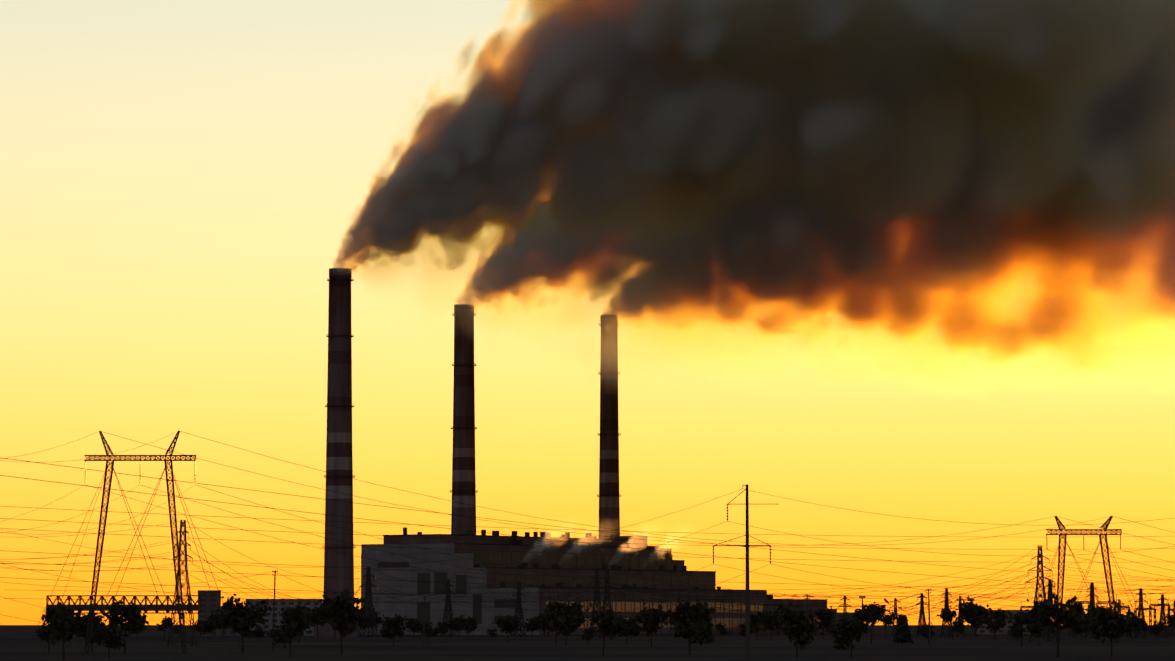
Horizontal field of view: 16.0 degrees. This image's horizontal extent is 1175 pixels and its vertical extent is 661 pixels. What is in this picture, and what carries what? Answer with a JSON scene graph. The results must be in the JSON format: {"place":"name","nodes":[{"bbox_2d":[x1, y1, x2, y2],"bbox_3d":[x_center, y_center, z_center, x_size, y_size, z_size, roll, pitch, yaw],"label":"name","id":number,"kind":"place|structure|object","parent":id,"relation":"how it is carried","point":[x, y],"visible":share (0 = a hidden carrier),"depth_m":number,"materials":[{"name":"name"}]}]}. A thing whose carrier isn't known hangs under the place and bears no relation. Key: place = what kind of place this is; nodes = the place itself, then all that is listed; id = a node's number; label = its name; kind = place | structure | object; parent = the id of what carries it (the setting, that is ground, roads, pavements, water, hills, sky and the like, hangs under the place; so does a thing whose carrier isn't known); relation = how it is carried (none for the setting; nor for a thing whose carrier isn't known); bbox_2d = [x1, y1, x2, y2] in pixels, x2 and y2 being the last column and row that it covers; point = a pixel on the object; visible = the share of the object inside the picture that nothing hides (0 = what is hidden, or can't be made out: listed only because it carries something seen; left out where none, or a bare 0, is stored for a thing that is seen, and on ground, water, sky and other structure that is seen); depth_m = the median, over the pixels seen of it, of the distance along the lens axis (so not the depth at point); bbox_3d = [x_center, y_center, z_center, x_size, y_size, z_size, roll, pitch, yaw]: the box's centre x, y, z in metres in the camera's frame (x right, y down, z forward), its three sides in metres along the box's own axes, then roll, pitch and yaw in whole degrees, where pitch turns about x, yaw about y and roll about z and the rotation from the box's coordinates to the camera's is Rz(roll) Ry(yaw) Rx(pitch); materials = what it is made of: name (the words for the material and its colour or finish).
{"place":"outdoors","nodes":[
{"label":"outdoors","id":0,"kind":"place"},
{"bbox_2d":[197,590,220,635],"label":"transfer tower","id":1,"kind":"structure","parent":0,"point":[207,605],"depth_m":2698.22,"materials":[{"name":"concrete"}]},
{"bbox_2d":[314,619,358,636],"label":"pump house","id":2,"kind":"structure","parent":0,"point":[326,630],"depth_m":2496.18,"materials":[{"name":"concrete"}]},
{"bbox_2d":[0,625,1174,660],"bbox_3d":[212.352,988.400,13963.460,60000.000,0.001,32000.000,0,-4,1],"label":"ground","id":3,"kind":"structure","parent":0,"point":[15,640],"depth_m":1368.44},
{"bbox_2d":[36,620,59,651],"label":"tree","id":4,"kind":"object","parent":3,"relation":"on","point":[43,631],"visible":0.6,"depth_m":1179.64,"materials":[{"name":"green plant"}]},
{"bbox_2d":[41,602,87,659],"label":"tree","id":5,"kind":"object","parent":3,"relation":"on","point":[59,620],"visible":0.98,"depth_m":938.10,"materials":[{"name":"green plant"}]},
{"bbox_2d":[75,612,104,652],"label":"tree","id":6,"kind":"object","parent":3,"relation":"on","point":[85,622],"visible":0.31,"depth_m":1155.91,"materials":[{"name":"green plant"}]},
{"bbox_2d":[91,623,126,657],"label":"tree","id":7,"kind":"object","parent":3,"relation":"on","point":[112,640],"visible":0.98,"depth_m":973.70,"materials":[{"name":"green plant"}]},
{"bbox_2d":[46,595,200,635],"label":"conveyor gallery","id":8,"kind":"object","parent":3,"relation":"on","point":[156,607],"visible":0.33,"depth_m":2699.40,"materials":[{"name":"grey metal"}]},
{"bbox_2d":[102,600,148,653],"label":"tree","id":9,"kind":"object","parent":3,"relation":"on","point":[132,616],"visible":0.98,"depth_m":1130.12,"materials":[{"name":"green plant"}]},
{"bbox_2d":[25,431,242,654],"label":"portal pylon","id":10,"kind":"object","parent":3,"relation":"on","point":[105,480],"visible":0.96,"depth_m":1100.79,"materials":[{"name":"grey metal"}]},
{"bbox_2d":[0,431,1174,645],"bbox_3d":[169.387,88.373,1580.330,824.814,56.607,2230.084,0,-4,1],"label":"overhead wires","id":11,"kind":"object","parent":10,"relation":"hanging from","point":[850,595],"visible":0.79,"depth_m":1321.56,"materials":[{"name":"grey metal"}]},
{"bbox_2d":[130,619,148,638],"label":"tree","id":12,"kind":"object","parent":3,"relation":"on","point":[145,627],"visible":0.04,"depth_m":2226.55,"materials":[{"name":"green plant"}]},
{"bbox_2d":[157,616,172,639],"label":"tree","id":13,"kind":"object","parent":3,"relation":"on","point":[164,624],"visible":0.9,"depth_m":2095.49,"materials":[{"name":"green plant"}]},
{"bbox_2d":[174,623,182,636],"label":"tree","id":14,"kind":"object","parent":3,"relation":"on","point":[175,629],"visible":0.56,"depth_m":2561.88,"materials":[{"name":"green plant"}]},
{"bbox_2d":[166,520,196,645],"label":"lattice tower","id":15,"kind":"structure","parent":3,"relation":"on","point":[184,532],"depth_m":1499.71,"materials":[{"name":"grey metal"}]},
{"bbox_2d":[191,619,204,632],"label":"tree","id":16,"kind":"object","parent":3,"relation":"on","point":[199,623],"visible":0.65,"depth_m":2479.34,"materials":[{"name":"green plant"}]},
{"bbox_2d":[197,618,216,634],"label":"tree","id":17,"kind":"object","parent":3,"relation":"on","point":[209,625],"visible":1,"depth_m":2059.73,"materials":[{"name":"green plant"}]},
{"bbox_2d":[209,613,225,636],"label":"tree","id":18,"kind":"object","parent":3,"relation":"on","point":[215,617],"visible":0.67,"depth_m":2507.98,"materials":[{"name":"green plant"}]},
{"bbox_2d":[206,609,228,636],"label":"tree","id":19,"kind":"object","parent":3,"relation":"on","point":[224,623],"visible":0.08,"depth_m":2553.97,"materials":[{"name":"green plant"}]},
{"bbox_2d":[221,607,247,635],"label":"store block","id":20,"kind":"structure","parent":3,"relation":"on","point":[226,632],"depth_m":2846.55,"materials":[{"name":"concrete"}]},
{"bbox_2d":[220,593,271,651],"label":"tree","id":21,"kind":"object","parent":3,"relation":"on","point":[243,618],"visible":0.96,"depth_m":1187.19,"materials":[{"name":"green plant"}]},
{"bbox_2d":[251,627,264,638],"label":"tree","id":22,"kind":"object","parent":3,"relation":"on","point":[258,634],"visible":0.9,"depth_m":1710.28,"materials":[{"name":"green plant"}]},
{"bbox_2d":[272,570,277,651],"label":"wooden pole","id":23,"kind":"object","parent":3,"relation":"on","point":[275,575],"visible":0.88,"depth_m":1198.75,"materials":[{"name":"black wood"}]},
{"bbox_2d":[245,599,321,635],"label":"workshop block","id":24,"kind":"structure","parent":3,"relation":"on","point":[268,624],"depth_m":2896.98,"materials":[{"name":"brick"}]},
{"bbox_2d":[269,606,315,657],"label":"tree","id":25,"kind":"object","parent":3,"relation":"on","point":[284,634],"visible":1,"depth_m":986.29,"materials":[{"name":"green plant"}]},
{"bbox_2d":[278,604,314,642],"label":"tree","id":26,"kind":"object","parent":3,"relation":"on","point":[288,611],"visible":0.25,"depth_m":1780.40,"materials":[{"name":"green plant"}]},
{"bbox_2d":[308,603,327,638],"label":"tree","id":27,"kind":"object","parent":3,"relation":"on","point":[316,622],"visible":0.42,"depth_m":2214.13,"materials":[{"name":"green plant"}]},
{"bbox_2d":[314,598,337,639],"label":"tree","id":28,"kind":"object","parent":3,"relation":"on","point":[324,614],"visible":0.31,"depth_m":2039.14,"materials":[{"name":"green plant"}]},
{"bbox_2d":[322,268,354,604],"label":"chimney","id":29,"kind":"object","parent":3,"relation":"on","point":[339,457],"visible":0.94,"depth_m":2958.46,"materials":[{"name":"concrete"}]},
{"bbox_2d":[322,588,369,653],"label":"tree","id":30,"kind":"object","parent":3,"relation":"on","point":[343,620],"visible":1,"depth_m":1100.29,"materials":[{"name":"black plant"}]},
{"bbox_2d":[359,567,377,636],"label":"lattice tower","id":31,"kind":"structure","parent":3,"relation":"on","point":[367,587],"depth_m":2496.69,"materials":[{"name":"grey metal"}]},
{"bbox_2d":[359,607,385,636],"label":"tree","id":32,"kind":"object","parent":3,"relation":"on","point":[379,620],"visible":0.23,"depth_m":2595.66,"materials":[{"name":"green plant"}]},
{"bbox_2d":[377,614,409,646],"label":"tree","id":33,"kind":"object","parent":3,"relation":"on","point":[393,623],"visible":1,"depth_m":1487.90,"materials":[{"name":"green plant"}]},
{"bbox_2d":[403,616,420,637],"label":"tree","id":34,"kind":"object","parent":3,"relation":"on","point":[413,625],"visible":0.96,"depth_m":2423.25,"materials":[{"name":"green plant"}]},
{"bbox_2d":[418,621,439,642],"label":"tree","id":35,"kind":"object","parent":3,"relation":"on","point":[429,631],"visible":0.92,"depth_m":1688.63,"materials":[{"name":"green plant"}]},
{"bbox_2d":[434,621,448,637],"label":"tree","id":36,"kind":"object","parent":3,"relation":"on","point":[443,630],"visible":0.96,"depth_m":2420.96,"materials":[{"name":"green plant"}]},
{"bbox_2d":[440,579,455,636],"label":"lattice tower","id":37,"kind":"structure","parent":3,"relation":"on","point":[447,605],"depth_m":2545.55,"materials":[{"name":"grey metal"}]},
{"bbox_2d":[447,614,464,637],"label":"tree","id":38,"kind":"object","parent":3,"relation":"on","point":[451,625],"visible":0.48,"depth_m":2361.02,"materials":[{"name":"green plant"}]},
{"bbox_2d":[450,304,477,534],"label":"chimney","id":39,"kind":"object","parent":3,"relation":"on","point":[464,490],"visible":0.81,"depth_m":3295.44,"materials":[{"name":"concrete"}]},
{"bbox_2d":[455,616,478,639],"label":"tree","id":40,"kind":"object","parent":3,"relation":"on","point":[470,624],"visible":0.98,"depth_m":2062.96,"materials":[{"name":"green plant"}]},
{"bbox_2d":[486,628,497,638],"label":"tree","id":41,"kind":"object","parent":3,"relation":"on","point":[490,633],"visible":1,"depth_m":2236.41,"materials":[{"name":"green plant"}]},
{"bbox_2d":[492,614,522,641],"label":"tree","id":42,"kind":"object","parent":3,"relation":"on","point":[511,626],"visible":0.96,"depth_m":1897.99,"materials":[{"name":"green plant"}]},
{"bbox_2d":[511,582,526,636],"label":"lattice tower","id":43,"kind":"structure","parent":3,"relation":"on","point":[518,606],"depth_m":2594.75,"materials":[{"name":"grey metal"}]},
{"bbox_2d":[522,616,539,638],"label":"tree","id":44,"kind":"object","parent":3,"relation":"on","point":[532,625],"visible":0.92,"depth_m":2293.07,"materials":[{"name":"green plant"}]},
{"bbox_2d":[537,609,546,636],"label":"tree","id":45,"kind":"object","parent":3,"relation":"on","point":[544,615],"visible":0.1,"depth_m":2554.50,"materials":[{"name":"green plant"}]},
{"bbox_2d":[535,599,572,643],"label":"tree","id":46,"kind":"object","parent":3,"relation":"on","point":[543,622],"visible":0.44,"depth_m":1697.70,"materials":[{"name":"green plant"}]},
{"bbox_2d":[548,599,592,644],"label":"tree","id":47,"kind":"object","parent":3,"relation":"on","point":[572,616],"visible":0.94,"depth_m":1577.56,"materials":[{"name":"green plant"}]},
{"bbox_2d":[580,627,595,644],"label":"tree","id":48,"kind":"object","parent":3,"relation":"on","point":[587,635],"visible":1,"depth_m":1633.52,"materials":[{"name":"black plant"}]},
{"bbox_2d":[361,527,827,634],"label":"power station","id":49,"kind":"object","parent":3,"relation":"on","point":[547,562],"visible":0.62,"depth_m":3132.45,"materials":[{"name":"concrete"}]},
{"bbox_2d":[589,569,605,638],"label":"lattice tower","id":50,"kind":"structure","parent":3,"relation":"on","point":[597,596],"depth_m":2295.11,"materials":[{"name":"grey metal"}]},
{"bbox_2d":[599,569,615,637],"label":"lattice tower","id":51,"kind":"structure","parent":3,"relation":"on","point":[606,577],"depth_m":2345.03,"materials":[{"name":"grey metal"}]},
{"bbox_2d":[587,605,627,656],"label":"tree","id":52,"kind":"object","parent":3,"relation":"on","point":[613,625],"visible":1,"depth_m":1018.23,"materials":[{"name":"black plant"}]},
{"bbox_2d":[597,314,620,538],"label":"chimney","id":53,"kind":"object","parent":3,"relation":"on","point":[609,504],"visible":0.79,"depth_m":3405.47,"materials":[{"name":"concrete"}]},
{"bbox_2d":[618,616,644,644],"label":"tree","id":54,"kind":"object","parent":3,"relation":"on","point":[632,625],"visible":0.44,"depth_m":1613.33,"materials":[{"name":"black plant"}]},
{"bbox_2d":[633,603,671,646],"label":"tree","id":55,"kind":"object","parent":3,"relation":"on","point":[649,620],"visible":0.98,"depth_m":1484.36,"materials":[{"name":"black plant"}]},
{"bbox_2d":[662,597,715,654],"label":"tree","id":56,"kind":"object","parent":3,"relation":"on","point":[685,619],"visible":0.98,"depth_m":1092.64,"materials":[{"name":"black plant"}]},
{"bbox_2d":[688,605,715,644],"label":"tree","id":57,"kind":"object","parent":3,"relation":"on","point":[705,636],"visible":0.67,"depth_m":1595.28,"materials":[{"name":"black plant"}]},
{"bbox_2d":[715,621,728,637],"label":"tree","id":58,"kind":"object","parent":3,"relation":"on","point":[720,628],"visible":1,"depth_m":2023.76,"materials":[{"name":"black plant"}]},
{"bbox_2d":[713,484,770,660],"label":"utility pole","id":59,"kind":"object","parent":3,"relation":"on","point":[747,623],"visible":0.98,"depth_m":538.73,"materials":[{"name":"grey metal"}]},
{"bbox_2d":[738,621,755,636],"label":"tree","id":60,"kind":"object","parent":3,"relation":"on","point":[742,632],"visible":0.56,"depth_m":2028.94,"materials":[{"name":"black plant"}]},
{"bbox_2d":[744,611,767,638],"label":"tree","id":61,"kind":"object","parent":3,"relation":"on","point":[753,619],"visible":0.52,"depth_m":2230.92,"materials":[{"name":"black plant"}]},
{"bbox_2d":[757,609,781,639],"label":"tree","id":62,"kind":"object","parent":3,"relation":"on","point":[768,621],"visible":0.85,"depth_m":2052.09,"materials":[{"name":"black plant"}]},
{"bbox_2d":[776,603,822,656],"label":"tree","id":63,"kind":"object","parent":3,"relation":"on","point":[796,624],"visible":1,"depth_m":1001.03,"materials":[{"name":"black plant"}]},
{"bbox_2d":[814,607,833,638],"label":"tree","id":64,"kind":"object","parent":3,"relation":"on","point":[826,616],"visible":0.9,"depth_m":2226.36,"materials":[{"name":"black plant"}]},
{"bbox_2d":[827,609,836,633],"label":"annex","id":65,"kind":"object","parent":3,"relation":"on","point":[830,627],"visible":0.42,"depth_m":3369.07,"materials":[{"name":"concrete"}]},
{"bbox_2d":[833,621,854,649],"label":"tree","id":66,"kind":"object","parent":3,"relation":"on","point":[843,646],"visible":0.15,"depth_m":1294.73,"materials":[{"name":"green plant"}]},
{"bbox_2d":[838,596,851,620],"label":"lattice tower","id":67,"kind":"structure","parent":3,"relation":"on","point":[845,610],"depth_m":2691.20,"materials":[{"name":"grey metal"}]},
{"bbox_2d":[835,612,856,627],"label":"switch house","id":68,"kind":"structure","parent":3,"relation":"on","point":[838,615],"depth_m":3289.62,"materials":[{"name":"concrete"}]},
{"bbox_2d":[829,615,870,657],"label":"tree","id":69,"kind":"object","parent":3,"relation":"on","point":[854,628],"visible":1,"depth_m":997.91,"materials":[{"name":"black plant"}]},
{"bbox_2d":[851,599,889,643],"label":"tree","id":70,"kind":"object","parent":3,"relation":"on","point":[872,616],"visible":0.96,"depth_m":1696.65,"materials":[{"name":"black plant"}]},
{"bbox_2d":[877,611,897,637],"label":"tree","id":71,"kind":"object","parent":3,"relation":"on","point":[889,622],"visible":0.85,"depth_m":2468.38,"materials":[{"name":"black plant"}]},
{"bbox_2d":[889,598,901,635],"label":"lattice tower","id":72,"kind":"structure","parent":3,"relation":"on","point":[896,620],"depth_m":2690.68,"materials":[{"name":"grey metal"}]},
{"bbox_2d":[892,614,914,643],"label":"tree","id":73,"kind":"object","parent":3,"relation":"on","point":[902,632],"visible":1,"depth_m":1676.48,"materials":[{"name":"green plant"}]},
{"bbox_2d":[916,593,927,636],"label":"lattice tower","id":74,"kind":"structure","parent":3,"relation":"on","point":[922,619],"depth_m":2590.93,"materials":[{"name":"grey metal"}]},
{"bbox_2d":[914,622,934,643],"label":"tree","id":75,"kind":"object","parent":3,"relation":"on","point":[923,630],"visible":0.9,"depth_m":1667.07,"materials":[{"name":"black plant"}]},
{"bbox_2d":[926,588,930,649],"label":"wooden pole","id":76,"kind":"object","parent":3,"relation":"on","point":[928,589],"visible":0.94,"depth_m":1295.28,"materials":[{"name":"grey wood"}]},
{"bbox_2d":[940,589,953,636],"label":"lattice tower","id":77,"kind":"structure","parent":3,"relation":"on","point":[946,600],"depth_m":2490.99,"materials":[{"name":"grey metal"}]},
{"bbox_2d":[936,605,969,639],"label":"tree","id":78,"kind":"object","parent":3,"relation":"on","point":[946,615],"visible":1,"depth_m":2110.59,"materials":[{"name":"black plant"}]},
{"bbox_2d":[954,597,965,636],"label":"lattice tower","id":79,"kind":"structure","parent":3,"relation":"on","point":[959,598],"depth_m":2640.39,"materials":[{"name":"grey metal"}]},
{"bbox_2d":[955,597,992,636],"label":"tree","id":80,"kind":"object","parent":3,"relation":"on","point":[970,616],"visible":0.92,"depth_m":2534.81,"materials":[{"name":"black plant"}]},
{"bbox_2d":[977,608,1010,639],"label":"tree","id":81,"kind":"object","parent":3,"relation":"on","point":[1000,616],"visible":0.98,"depth_m":2076.42,"materials":[{"name":"black plant"}]},
{"bbox_2d":[976,610,1030,633],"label":"switch house","id":82,"kind":"structure","parent":3,"relation":"on","point":[981,629],"depth_m":3287.24,"materials":[{"name":"brick"}]},
{"bbox_2d":[1004,609,1032,646],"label":"tree","id":83,"kind":"object","parent":3,"relation":"on","point":[1016,631],"visible":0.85,"depth_m":1454.22,"materials":[{"name":"black plant"}]},
{"bbox_2d":[1026,624,1041,645],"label":"tree","id":84,"kind":"object","parent":3,"relation":"on","point":[1036,633],"visible":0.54,"depth_m":1539.66,"materials":[{"name":"black plant"}]},
{"bbox_2d":[1025,545,1054,641],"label":"lattice tower","id":85,"kind":"structure","parent":3,"relation":"on","point":[1038,556],"depth_m":1893.52,"materials":[{"name":"grey metal"}]},
{"bbox_2d":[1042,579,1056,638],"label":"lattice tower","id":86,"kind":"structure","parent":3,"relation":"on","point":[1049,586],"depth_m":2191.61,"materials":[{"name":"grey metal"}]},
{"bbox_2d":[1026,594,1089,656],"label":"tree","id":87,"kind":"object","parent":3,"relation":"on","point":[1067,615],"visible":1,"depth_m":1009.48,"materials":[{"name":"black plant"}]},
{"bbox_2d":[1020,516,1156,643],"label":"portal pylon","id":88,"kind":"object","parent":3,"relation":"on","point":[1061,534],"visible":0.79,"depth_m":1694.28,"materials":[{"name":"grey metal"}]},
{"bbox_2d":[1084,582,1099,638],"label":"lattice tower","id":89,"kind":"structure","parent":3,"relation":"on","point":[1091,603],"depth_m":2290.48,"materials":[{"name":"grey metal"}]},
{"bbox_2d":[1020,595,1172,636],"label":"switchyard gantries","id":90,"kind":"object","parent":3,"relation":"on","point":[1150,613],"visible":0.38,"depth_m":2753.36,"materials":[{"name":"grey metal"}]},
{"bbox_2d":[1088,606,1135,656],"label":"tree","id":91,"kind":"object","parent":3,"relation":"on","point":[1110,622],"visible":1,"depth_m":1000.29,"materials":[{"name":"black plant"}]},
{"bbox_2d":[1118,599,1124,636],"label":"lattice tower","id":92,"kind":"structure","parent":3,"relation":"on","point":[1119,604],"depth_m":2589.04,"materials":[{"name":"grey metal"}]},
{"bbox_2d":[1119,610,1149,639],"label":"tree","id":93,"kind":"object","parent":3,"relation":"on","point":[1133,621],"visible":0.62,"depth_m":2033.29,"materials":[{"name":"black plant"}]},
{"bbox_2d":[1134,588,1148,638],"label":"lattice tower","id":94,"kind":"structure","parent":3,"relation":"on","point":[1141,606],"depth_m":2290.21,"materials":[{"name":"grey metal"}]},
{"bbox_2d":[1145,620,1164,640],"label":"tree","id":95,"kind":"object","parent":3,"relation":"on","point":[1155,628],"visible":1,"depth_m":2018.68,"materials":[{"name":"black plant"}]},
{"bbox_2d":[1156,594,1168,637],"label":"lattice tower","id":96,"kind":"structure","parent":3,"relation":"on","point":[1162,598],"depth_m":2389.30,"materials":[{"name":"grey metal"}]},
{"bbox_2d":[1162,613,1174,627],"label":"tree","id":97,"kind":"object","parent":3,"relation":"on","point":[1171,619],"visible":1,"depth_m":1820.68,"materials":[{"name":"black plant"}]},
{"bbox_2d":[1169,600,1174,636],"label":"lattice tower","id":98,"kind":"structure","parent":3,"relation":"on","point":[1172,632],"depth_m":2588.52,"materials":[{"name":"grey metal"}]},
{"bbox_2d":[0,0,1174,624],"label":"sky","id":99,"kind":"structure","parent":0,"point":[914,259],"materials":[{"name":"yellow"}]}
]}

